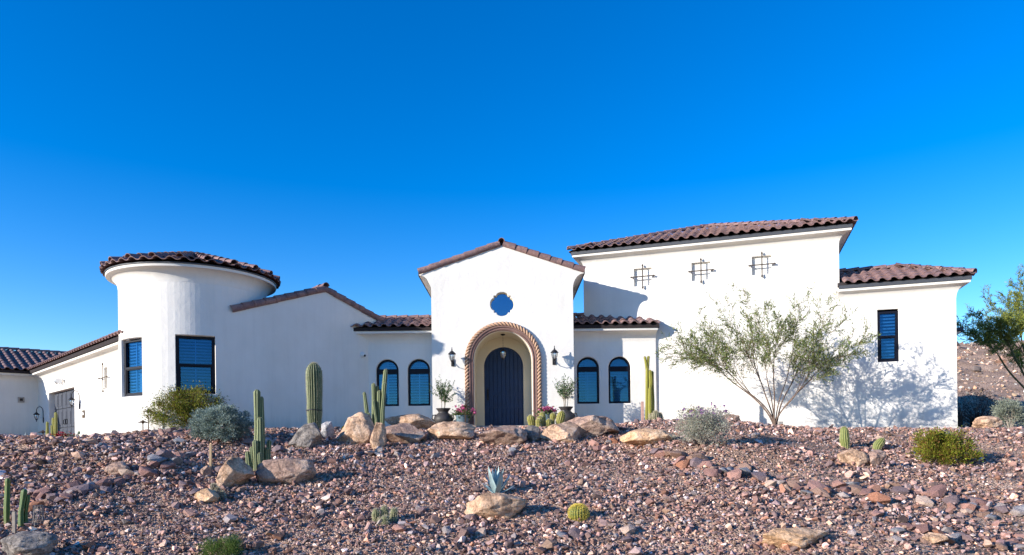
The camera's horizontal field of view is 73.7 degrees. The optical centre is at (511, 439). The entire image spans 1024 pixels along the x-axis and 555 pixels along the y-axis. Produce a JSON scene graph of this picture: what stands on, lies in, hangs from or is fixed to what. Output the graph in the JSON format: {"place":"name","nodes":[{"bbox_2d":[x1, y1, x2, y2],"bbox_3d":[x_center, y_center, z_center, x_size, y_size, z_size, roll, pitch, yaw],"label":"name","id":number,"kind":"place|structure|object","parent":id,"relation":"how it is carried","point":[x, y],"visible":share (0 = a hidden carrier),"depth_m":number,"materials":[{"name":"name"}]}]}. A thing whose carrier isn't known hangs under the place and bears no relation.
{"place":"outdoors","nodes":[
{"label":"outdoors","id":0,"kind":"place"},
{"bbox_2d":[0,340,1023,554],"bbox_3d":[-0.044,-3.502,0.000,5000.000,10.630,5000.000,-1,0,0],"label":"ground","id":1,"kind":"structure","parent":0,"point":[990,366],"depth_m":11.11,"materials":[{"name":"gravel"}]},
{"bbox_2d":[4,478,9,523],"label":"cactus","id":2,"kind":"object","parent":1,"relation":"on","point":[7,502],"visible":0.92,"depth_m":10.13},
{"bbox_2d":[12,511,16,533],"bbox_3d":[-7.115,1.220,9.760,0.043,0.397,0.034,-1,0,0],"label":"stake","id":3,"kind":"object","parent":1,"relation":"on","point":[14,521],"visible":0.82,"depth_m":9.74,"materials":[{"name":"grey wood"}]},
{"bbox_2d":[18,489,29,525],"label":"cactus","id":4,"kind":"object","parent":1,"relation":"on","point":[23,507],"visible":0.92,"depth_m":10.01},
{"bbox_2d":[0,531,58,554],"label":"boulder","id":5,"kind":"object","parent":1,"relation":"on","point":[32,543],"visible":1,"depth_m":8.94,"materials":[{"name":"stone"}]},
{"bbox_2d":[28,501,44,511],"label":"rock","id":6,"kind":"object","parent":1,"relation":"on","point":[34,503],"visible":0.39,"depth_m":10.57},
{"bbox_2d":[32,505,44,525],"bbox_3d":[-7.017,1.126,10.110,0.176,0.323,0.176,-1,0,0],"label":"wire cage","id":7,"kind":"object","parent":1,"relation":"on","point":[36,512],"visible":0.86,"depth_m":10.08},
{"bbox_2d":[35,490,51,499],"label":"rock","id":8,"kind":"object","parent":1,"relation":"on","point":[42,494],"visible":0.66,"depth_m":11.07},
{"bbox_2d":[33,486,55,492],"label":"rock","id":9,"kind":"object","parent":1,"relation":"on","point":[46,488],"visible":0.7,"depth_m":11.19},
{"bbox_2d":[46,412,56,435],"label":"cactus","id":10,"kind":"object","parent":1,"relation":"on","point":[54,426],"visible":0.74,"depth_m":17.27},
{"bbox_2d":[46,493,59,499],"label":"rock","id":11,"kind":"object","parent":1,"relation":"on","point":[51,496],"visible":0.62,"depth_m":11.01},
{"bbox_2d":[50,431,86,436],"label":"rocks","id":12,"kind":"object","parent":1,"relation":"on","point":[63,434],"visible":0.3,"depth_m":17.32,"materials":[{"name":"stone"}]},
{"bbox_2d":[65,480,80,487],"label":"rock","id":13,"kind":"object","parent":1,"relation":"on","point":[72,484],"visible":0.56,"depth_m":11.33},
{"bbox_2d":[74,484,93,494],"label":"rock","id":14,"kind":"object","parent":1,"relation":"on","point":[84,489],"visible":0.94,"depth_m":11.25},
{"bbox_2d":[95,478,110,485],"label":"rock","id":15,"kind":"object","parent":1,"relation":"on","point":[103,482],"visible":0.74,"depth_m":11.52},
{"bbox_2d":[100,486,113,492],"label":"rock","id":16,"kind":"object","parent":1,"relation":"on","point":[107,489],"visible":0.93,"depth_m":11.32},
{"bbox_2d":[104,461,131,475],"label":"boulder","id":17,"kind":"object","parent":1,"relation":"on","point":[112,468],"visible":0.73,"depth_m":11.95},
{"bbox_2d":[113,478,126,486],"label":"rock","id":18,"kind":"object","parent":1,"relation":"on","point":[119,482],"visible":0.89,"depth_m":11.65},
{"bbox_2d":[118,469,133,475],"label":"rock","id":19,"kind":"object","parent":1,"relation":"on","point":[122,472],"visible":0.66,"depth_m":11.92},
{"bbox_2d":[137,466,158,476],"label":"rock","id":20,"kind":"object","parent":1,"relation":"on","point":[143,471],"visible":0.88,"depth_m":11.94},
{"bbox_2d":[147,454,167,463],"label":"rock","id":21,"kind":"object","parent":1,"relation":"on","point":[158,458],"visible":0.74,"depth_m":12.25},
{"bbox_2d":[155,449,173,457],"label":"rock","id":22,"kind":"object","parent":1,"relation":"on","point":[165,453],"visible":0.62,"depth_m":12.46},
{"bbox_2d":[160,461,175,469],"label":"rock","id":23,"kind":"object","parent":1,"relation":"on","point":[166,465],"visible":1,"depth_m":12.23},
{"bbox_2d":[170,457,183,464],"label":"rock","id":24,"kind":"object","parent":1,"relation":"on","point":[178,461],"visible":0.73,"depth_m":12.43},
{"bbox_2d":[131,379,227,429],"bbox_3d":[-8.270,-0.850,17.474,2.361,1.439,1.968,-1,0,0],"label":"bush","id":25,"kind":"object","parent":1,"relation":"on","point":[180,407],"visible":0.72,"depth_m":17.01,"materials":[{"name":"green plant"}]},
{"bbox_2d":[200,465,211,476],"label":"boulder","id":26,"kind":"object","parent":1,"relation":"on","point":[205,470],"visible":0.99,"depth_m":12.34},
{"bbox_2d":[195,488,219,502],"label":"boulder","id":27,"kind":"object","parent":1,"relation":"on","point":[206,495],"visible":1,"depth_m":11.12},
{"bbox_2d":[209,444,211,469],"bbox_3d":[-5.634,0.353,12.760,0.054,0.573,0.034,-1,0,0],"label":"stake","id":28,"kind":"object","parent":1,"relation":"on","point":[210,455],"visible":0.82,"depth_m":12.74,"materials":[{"name":"brown wood"}]},
{"bbox_2d":[209,483,226,499],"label":"cactus","id":29,"kind":"object","parent":1,"relation":"on","point":[214,486],"visible":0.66,"depth_m":11.34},
{"bbox_2d":[188,403,253,442],"bbox_3d":[-6.342,-0.375,14.876,1.431,0.896,1.340,-1,0,0],"label":"bush","id":30,"kind":"object","parent":1,"relation":"on","point":[234,423],"visible":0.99,"depth_m":14.63,"materials":[{"name":"green plant"}]},
{"bbox_2d":[194,533,249,554],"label":"bush","id":31,"kind":"object","parent":1,"relation":"on","point":[230,546],"visible":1,"depth_m":9.04,"materials":[{"name":"green plant"}]},
{"bbox_2d":[216,456,254,486],"bbox_3d":[-4.857,0.594,11.962,0.707,0.614,0.529,-1,0,0],"label":"boulder","id":32,"kind":"object","parent":1,"relation":"on","point":[236,470],"visible":0.9,"depth_m":11.79,"materials":[{"name":"stone"}]},
{"bbox_2d":[245,389,270,470],"bbox_3d":[-4.870,-0.171,13.094,0.375,1.619,0.421,-1,0,17],"label":"cactus","id":33,"kind":"object","parent":1,"relation":"on","point":[258,453],"visible":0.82,"depth_m":13.03,"materials":[{"name":"plant"}]},
{"bbox_2d":[255,458,315,483],"bbox_3d":[-4.062,0.585,12.346,1.064,0.533,0.585,-1,0,0],"label":"boulder","id":34,"kind":"object","parent":1,"relation":"on","point":[283,470],"visible":0.94,"depth_m":12.11,"materials":[{"name":"stone"}]},
{"bbox_2d":[288,422,321,447],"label":"boulder","id":35,"kind":"object","parent":1,"relation":"on","point":[307,435],"visible":0.84,"depth_m":14.64,"materials":[{"name":"stone"}]},
{"bbox_2d":[305,362,323,427],"bbox_3d":[-4.805,-1.025,16.600,0.460,1.772,0.461,-1,0,0],"label":"cactus","id":36,"kind":"object","parent":1,"relation":"on","point":[314,387],"visible":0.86,"depth_m":16.47,"materials":[{"name":"green plant"}]},
{"bbox_2d":[321,421,333,437],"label":"boulder","id":37,"kind":"object","parent":1,"relation":"on","point":[327,429],"visible":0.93,"depth_m":15.49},
{"bbox_2d":[337,412,373,443],"bbox_3d":[-3.467,-0.222,15.264,0.964,0.825,0.723,-1,0,0],"label":"boulder","id":38,"kind":"object","parent":1,"relation":"on","point":[358,427],"visible":0.77,"depth_m":14.99,"materials":[{"name":"stone"}]},
{"bbox_2d":[363,369,387,425],"bbox_3d":[-3.260,-0.910,16.283,0.628,1.586,0.258,-1,0,0],"label":"cactus","id":39,"kind":"object","parent":1,"relation":"on","point":[378,407],"visible":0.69,"depth_m":16.24,"materials":[{"name":"plant"}]},
{"bbox_2d":[370,422,386,448],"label":"boulder","id":40,"kind":"object","parent":1,"relation":"on","point":[378,436],"visible":0.88,"depth_m":14.56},
{"bbox_2d":[371,505,398,525],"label":"cactus","id":41,"kind":"object","parent":1,"relation":"on","point":[385,517],"visible":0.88,"depth_m":10.28,"materials":[{"name":"plant"}]},
{"bbox_2d":[392,524,406,531],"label":"rock","id":42,"kind":"object","parent":1,"relation":"on","point":[398,528],"visible":0.91,"depth_m":9.81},
{"bbox_2d":[385,423,426,443],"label":"boulder","id":43,"kind":"object","parent":1,"relation":"on","point":[409,433],"visible":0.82,"depth_m":15.02,"materials":[{"name":"stone"}]},
{"bbox_2d":[385,414,435,428],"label":"boulder","id":44,"kind":"object","parent":1,"relation":"on","point":[418,421],"visible":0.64,"depth_m":17.41,"materials":[{"name":"stone"}]},
{"bbox_2d":[429,379,456,422],"bbox_3d":[-1.972,-1.138,19.553,0.800,1.526,0.620,-1,0,0],"label":"potted tree","id":45,"kind":"object","parent":1,"relation":"on","point":[443,414],"visible":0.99,"depth_m":19.44,"materials":[{"name":"green plant"}]},
{"bbox_2d":[442,526,451,534],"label":"rock","id":46,"kind":"object","parent":1,"relation":"on","point":[447,530],"visible":0.98,"depth_m":9.83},
{"bbox_2d":[427,421,475,439],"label":"boulder","id":47,"kind":"object","parent":1,"relation":"on","point":[457,430],"visible":0.9,"depth_m":15.10,"materials":[{"name":"stone"}]},
{"bbox_2d":[449,404,475,422],"bbox_3d":[-1.406,-0.702,19.413,0.725,0.639,0.740,-1,0,-28],"label":"flower pot","id":48,"kind":"object","parent":1,"relation":"on","point":[459,414],"visible":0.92,"depth_m":19.34,"materials":[{"name":"plant"}]},
{"bbox_2d":[475,527,485,535],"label":"rock","id":49,"kind":"object","parent":1,"relation":"on","point":[481,531],"visible":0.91,"depth_m":9.73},
{"bbox_2d":[0,216,976,435],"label":"house","id":50,"kind":"structure","parent":1,"relation":"on","point":[226,326],"depth_m":20.00,"materials":[{"name":"paint"}]},
{"bbox_2d":[55,389,74,435],"bbox_3d":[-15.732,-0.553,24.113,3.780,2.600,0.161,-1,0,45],"label":"door","id":51,"kind":"structure","parent":50,"relation":"in","point":[65,414],"depth_m":24.21,"materials":[{"name":"grey paint"}]},
{"bbox_2d":[124,338,142,396],"bbox_3d":[-9.673,-1.854,17.574,0.878,1.458,0.116,-1,0,31],"label":"window","id":52,"kind":"structure","parent":50,"relation":"in","point":[127,369],"depth_m":17.69,"materials":[{"name":"blue glass"}]},
{"bbox_2d":[176,336,214,393],"bbox_3d":[-8.101,-1.914,17.486,0.878,1.458,0.116,-1,0,-25],"label":"window","id":53,"kind":"structure","parent":50,"relation":"in","point":[208,365],"depth_m":17.50,"materials":[{"name":"blue glass"}]},
{"bbox_2d":[377,360,398,405],"bbox_3d":[-3.797,-1.745,20.947,0.670,1.417,0.135,-1,0,0],"label":"window","id":54,"kind":"structure","parent":50,"relation":"in","point":[391,370],"depth_m":20.93,"materials":[{"name":"blue glass"}]},
{"bbox_2d":[408,359,429,405],"bbox_3d":[-2.837,-1.757,20.947,0.670,1.417,0.135,-1,0,0],"label":"window","id":55,"kind":"structure","parent":50,"relation":"in","point":[419,371],"depth_m":20.95,"materials":[{"name":"blue glass"}]},
{"bbox_2d":[448,348,455,365],"bbox_3d":[-1.736,-2.424,19.815,0.235,0.530,0.370,-1,0,0],"label":"wall lantern","id":56,"kind":"object","parent":50,"relation":"attached to","point":[453,353],"depth_m":19.74,"materials":[{"name":"black metal"}]},
{"bbox_2d":[484,347,523,425],"bbox_3d":[-0.256,-1.656,21.288,1.226,2.478,0.145,-1,0,0],"label":"door","id":57,"kind":"structure","parent":50,"relation":"in","point":[503,379],"depth_m":21.30,"materials":[{"name":"blue paint"}]},
{"bbox_2d":[551,346,558,364],"bbox_3d":[1.231,-2.468,19.815,0.235,0.530,0.370,-1,0,0],"label":"wall lantern","id":58,"kind":"object","parent":50,"relation":"attached to","point":[554,350],"depth_m":19.73,"materials":[{"name":"black metal"}]},
{"bbox_2d":[577,357,598,403],"bbox_3d":[2.322,-1.822,20.947,0.670,1.417,0.135,-1,0,0],"label":"window","id":59,"kind":"structure","parent":50,"relation":"in","point":[587,369],"depth_m":20.95,"materials":[{"name":"blue glass"}]},
{"bbox_2d":[608,357,630,402],"bbox_3d":[3.286,-1.834,20.947,0.670,1.417,0.135,-1,0,0],"label":"window","id":60,"kind":"structure","parent":50,"relation":"in","point":[612,368],"depth_m":20.93,"materials":[{"name":"blue glass"}]},
{"bbox_2d":[877,311,898,361],"bbox_3d":[10.442,-2.871,18.985,0.510,1.396,0.116,-1,0,19],"label":"window","id":61,"kind":"structure","parent":50,"relation":"in","point":[891,336],"depth_m":18.98,"materials":[{"name":"blue glass"}]},
{"bbox_2d":[464,493,527,518],"bbox_3d":[-0.242,1.032,10.469,0.988,0.477,0.593,-1,0,0],"label":"boulder","id":62,"kind":"object","parent":1,"relation":"on","point":[488,505],"visible":0.91,"depth_m":10.28,"materials":[{"name":"stone"}]},
{"bbox_2d":[480,466,512,492],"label":"agave","id":63,"kind":"object","parent":1,"relation":"on","point":[495,482],"visible":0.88,"depth_m":11.35,"materials":[{"name":"plant"}]},
{"bbox_2d":[477,425,527,444],"bbox_3d":[-0.181,-0.058,14.749,1.017,0.525,0.786,-1,0,19],"label":"boulder","id":64,"kind":"object","parent":1,"relation":"on","point":[507,435],"visible":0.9,"depth_m":14.57,"materials":[{"name":"stone"}]},
{"bbox_2d":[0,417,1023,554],"bbox_3d":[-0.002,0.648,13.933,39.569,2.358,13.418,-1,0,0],"label":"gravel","id":65,"kind":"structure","parent":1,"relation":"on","point":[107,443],"depth_m":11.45,"materials":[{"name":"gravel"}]},
{"bbox_2d":[525,425,539,440],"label":"boulder","id":66,"kind":"object","parent":1,"relation":"on","point":[533,432],"visible":0.81,"depth_m":15.08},
{"bbox_2d":[527,410,565,426],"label":"cactus","id":67,"kind":"object","parent":1,"relation":"on","point":[541,420],"visible":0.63,"depth_m":16.84,"materials":[{"name":"plant"}]},
{"bbox_2d":[535,404,558,418],"bbox_3d":[0.954,-0.720,19.432,0.769,0.615,0.730,-1,0,0],"label":"flower pot","id":68,"kind":"object","parent":1,"relation":"on","point":[547,410],"visible":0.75,"depth_m":19.35,"materials":[{"name":"plant"}]},
{"bbox_2d":[540,421,579,442],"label":"boulder","id":69,"kind":"object","parent":1,"relation":"on","point":[567,431],"visible":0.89,"depth_m":15.01,"materials":[{"name":"stone"}]},
{"bbox_2d":[554,373,578,421],"bbox_3d":[1.546,-1.172,19.573,0.739,1.505,0.587,-1,0,0],"label":"potted tree","id":70,"kind":"object","parent":1,"relation":"on","point":[565,394],"visible":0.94,"depth_m":19.50,"materials":[{"name":"green plant"}]},
{"bbox_2d":[568,527,583,538],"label":"rock","id":71,"kind":"object","parent":1,"relation":"on","point":[574,531],"visible":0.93,"depth_m":9.55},
{"bbox_2d":[567,503,589,520],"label":"cactus","id":72,"kind":"object","parent":1,"relation":"on","point":[576,511],"visible":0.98,"depth_m":10.16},
{"bbox_2d":[568,415,618,436],"bbox_3d":[1.753,-0.265,15.475,1.277,0.586,0.984,-1,0,32],"label":"boulder","id":73,"kind":"object","parent":1,"relation":"on","point":[591,425],"visible":0.66,"depth_m":15.23,"materials":[{"name":"stone"}]},
{"bbox_2d":[620,524,635,534],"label":"rock","id":74,"kind":"object","parent":1,"relation":"on","point":[626,529],"visible":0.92,"depth_m":9.67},
{"bbox_2d":[620,428,672,445],"bbox_3d":[2.834,-0.044,14.424,1.093,0.414,0.820,-1,0,0],"label":"boulder","id":75,"kind":"object","parent":1,"relation":"on","point":[642,437],"visible":0.88,"depth_m":14.13,"materials":[{"name":"stone"}]},
{"bbox_2d":[644,356,654,419],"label":"cactus","id":76,"kind":"object","parent":1,"relation":"on","point":[649,394],"visible":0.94,"depth_m":17.97,"materials":[{"name":"plant"}]},
{"bbox_2d":[648,410,663,419],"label":"cactus","id":77,"kind":"object","parent":1,"relation":"on","point":[655,414],"visible":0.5,"depth_m":17.77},
{"bbox_2d":[667,450,686,457],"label":"rock","id":78,"kind":"object","parent":1,"relation":"on","point":[676,453],"visible":0.79,"depth_m":13.03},
{"bbox_2d":[675,459,690,469],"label":"rock","id":79,"kind":"object","parent":1,"relation":"on","point":[684,464],"visible":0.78,"depth_m":12.54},
{"bbox_2d":[689,457,702,467],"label":"rock","id":80,"kind":"object","parent":1,"relation":"on","point":[695,462],"visible":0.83,"depth_m":12.51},
{"bbox_2d":[686,453,707,459],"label":"rock","id":81,"kind":"object","parent":1,"relation":"on","point":[700,455],"visible":0.53,"depth_m":12.74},
{"bbox_2d":[668,400,738,447],"bbox_3d":[3.748,-0.317,13.464,1.346,0.963,1.313,-1,0,0],"label":"bush","id":82,"kind":"object","parent":1,"relation":"on","point":[699,427],"visible":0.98,"depth_m":13.36,"materials":[{"name":"green plant"}]},
{"bbox_2d":[703,468,721,476],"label":"rock","id":83,"kind":"object","parent":1,"relation":"on","point":[713,472],"visible":0.9,"depth_m":11.91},
{"bbox_2d":[726,468,741,479],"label":"rock","id":84,"kind":"object","parent":1,"relation":"on","point":[736,473],"visible":0.85,"depth_m":11.82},
{"bbox_2d":[750,472,766,481],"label":"rock","id":85,"kind":"object","parent":1,"relation":"on","point":[760,476],"visible":0.92,"depth_m":11.64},
{"bbox_2d":[656,278,880,424],"bbox_3d":[6.609,-2.204,17.371,6.273,3.832,3.264,-1,0,0],"label":"tree","id":86,"kind":"object","parent":1,"relation":"on","point":[700,357],"visible":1,"depth_m":17.13,"materials":[{"name":"green plant"}]},
{"bbox_2d":[764,480,776,486],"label":"rock","id":87,"kind":"object","parent":1,"relation":"on","point":[770,483],"visible":0.68,"depth_m":11.30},
{"bbox_2d":[761,527,827,549],"bbox_3d":[3.699,1.289,8.934,0.922,0.287,0.461,-1,0,0],"label":"boulder","id":88,"kind":"object","parent":1,"relation":"on","point":[802,537],"visible":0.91,"depth_m":8.80,"materials":[{"name":"stone"}]},
{"bbox_2d":[787,479,803,486],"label":"rock","id":89,"kind":"object","parent":1,"relation":"on","point":[791,483],"visible":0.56,"depth_m":11.31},
{"bbox_2d":[807,480,831,490],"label":"rock","id":90,"kind":"object","parent":1,"relation":"on","point":[812,484],"visible":0.43,"depth_m":11.07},
{"bbox_2d":[810,487,830,497],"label":"rock","id":91,"kind":"object","parent":1,"relation":"on","point":[818,490],"visible":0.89,"depth_m":10.77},
{"bbox_2d":[832,480,846,487],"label":"rock","id":92,"kind":"object","parent":1,"relation":"on","point":[837,483],"visible":0.78,"depth_m":11.19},
{"bbox_2d":[839,426,849,448],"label":"cactus","id":93,"kind":"object","parent":1,"relation":"on","point":[844,439],"visible":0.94,"depth_m":14.29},
{"bbox_2d":[837,448,868,465],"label":"boulder","id":94,"kind":"object","parent":1,"relation":"on","point":[857,457],"visible":0.95,"depth_m":12.45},
{"bbox_2d":[848,484,861,493],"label":"rock","id":95,"kind":"object","parent":1,"relation":"on","point":[855,489],"visible":0.79,"depth_m":10.99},
{"bbox_2d":[859,488,874,495],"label":"rock","id":96,"kind":"object","parent":1,"relation":"on","point":[864,491],"visible":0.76,"depth_m":10.92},
{"bbox_2d":[867,449,885,465],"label":"boulder","id":97,"kind":"object","parent":1,"relation":"on","point":[877,457],"visible":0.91,"depth_m":12.47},
{"bbox_2d":[872,437,884,449],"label":"cactus","id":98,"kind":"object","parent":1,"relation":"on","point":[879,443],"visible":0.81,"depth_m":14.35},
{"bbox_2d":[867,492,890,503],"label":"rock","id":99,"kind":"object","parent":1,"relation":"on","point":[876,497],"visible":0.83,"depth_m":10.58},
{"bbox_2d":[892,486,909,494],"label":"rock","id":100,"kind":"object","parent":1,"relation":"on","point":[903,490],"visible":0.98,"depth_m":11.18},
{"bbox_2d":[910,524,929,533],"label":"rock","id":101,"kind":"object","parent":1,"relation":"on","point":[924,528],"visible":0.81,"depth_m":9.29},
{"bbox_2d":[916,496,933,506],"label":"rock","id":102,"kind":"object","parent":1,"relation":"on","point":[924,501],"visible":0.98,"depth_m":10.68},
{"bbox_2d":[922,532,948,543],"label":"boulder","id":103,"kind":"object","parent":1,"relation":"on","point":[932,537],"visible":1,"depth_m":8.81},
{"bbox_2d":[927,484,946,497],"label":"rock","id":104,"kind":"object","parent":1,"relation":"on","point":[939,490],"visible":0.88,"depth_m":11.08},
{"bbox_2d":[905,425,986,464],"bbox_3d":[8.493,0.102,13.447,1.380,0.787,1.243,-1,0,0],"label":"bush","id":105,"kind":"object","parent":1,"relation":"on","point":[942,446],"visible":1,"depth_m":13.23,"materials":[{"name":"green plant"}]},
{"bbox_2d":[941,494,959,502],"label":"rock","id":106,"kind":"object","parent":1,"relation":"on","point":[953,499],"visible":0.92,"depth_m":10.78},
{"bbox_2d":[957,394,973,426],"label":"bush","id":107,"kind":"object","parent":1,"relation":"on","point":[960,420],"visible":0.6,"depth_m":19.97,"materials":[{"name":"green plant"}]},
{"bbox_2d":[961,503,976,510],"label":"rock","id":108,"kind":"object","parent":1,"relation":"on","point":[968,506],"visible":0.81,"depth_m":10.52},
{"bbox_2d":[957,381,1006,427],"bbox_3d":[14.147,-1.046,20.739,1.826,1.558,1.647,-1,0,0],"label":"bush","id":109,"kind":"object","parent":1,"relation":"on","point":[976,415],"visible":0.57,"depth_m":20.73,"materials":[{"name":"green plant"}]},
{"bbox_2d":[972,416,1003,428],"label":"boulder","id":110,"kind":"object","parent":1,"relation":"on","point":[987,421],"visible":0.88,"depth_m":16.94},
{"bbox_2d":[956,263,1023,388],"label":"tree","id":111,"kind":"object","parent":1,"relation":"on","point":[996,329],"visible":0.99,"depth_m":23.61,"materials":[{"name":"green plant"}]},
{"bbox_2d":[957,339,1023,425],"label":"hillside rubble","id":112,"kind":"object","parent":1,"relation":"on","point":[976,369],"visible":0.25,"depth_m":41.86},
{"bbox_2d":[992,542,1007,550],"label":"rock","id":113,"kind":"object","parent":1,"relation":"on","point":[998,546],"visible":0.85,"depth_m":8.93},
{"bbox_2d":[992,505,1009,513],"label":"rock","id":114,"kind":"object","parent":1,"relation":"on","point":[1003,509],"visible":0.95,"depth_m":10.50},
{"bbox_2d":[989,397,1023,428],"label":"bush","id":115,"kind":"object","parent":1,"relation":"on","point":[1014,411],"visible":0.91,"depth_m":17.70,"materials":[{"name":"green plant"}]},
{"bbox_2d":[1007,507,1023,516],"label":"rock","id":116,"kind":"object","parent":1,"relation":"on","point":[1016,511],"visible":0.96,"depth_m":10.39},
{"bbox_2d":[0,0,1023,352],"label":"sky","id":117,"kind":"structure","parent":0,"point":[355,147],"materials":[{"name":"blue"}]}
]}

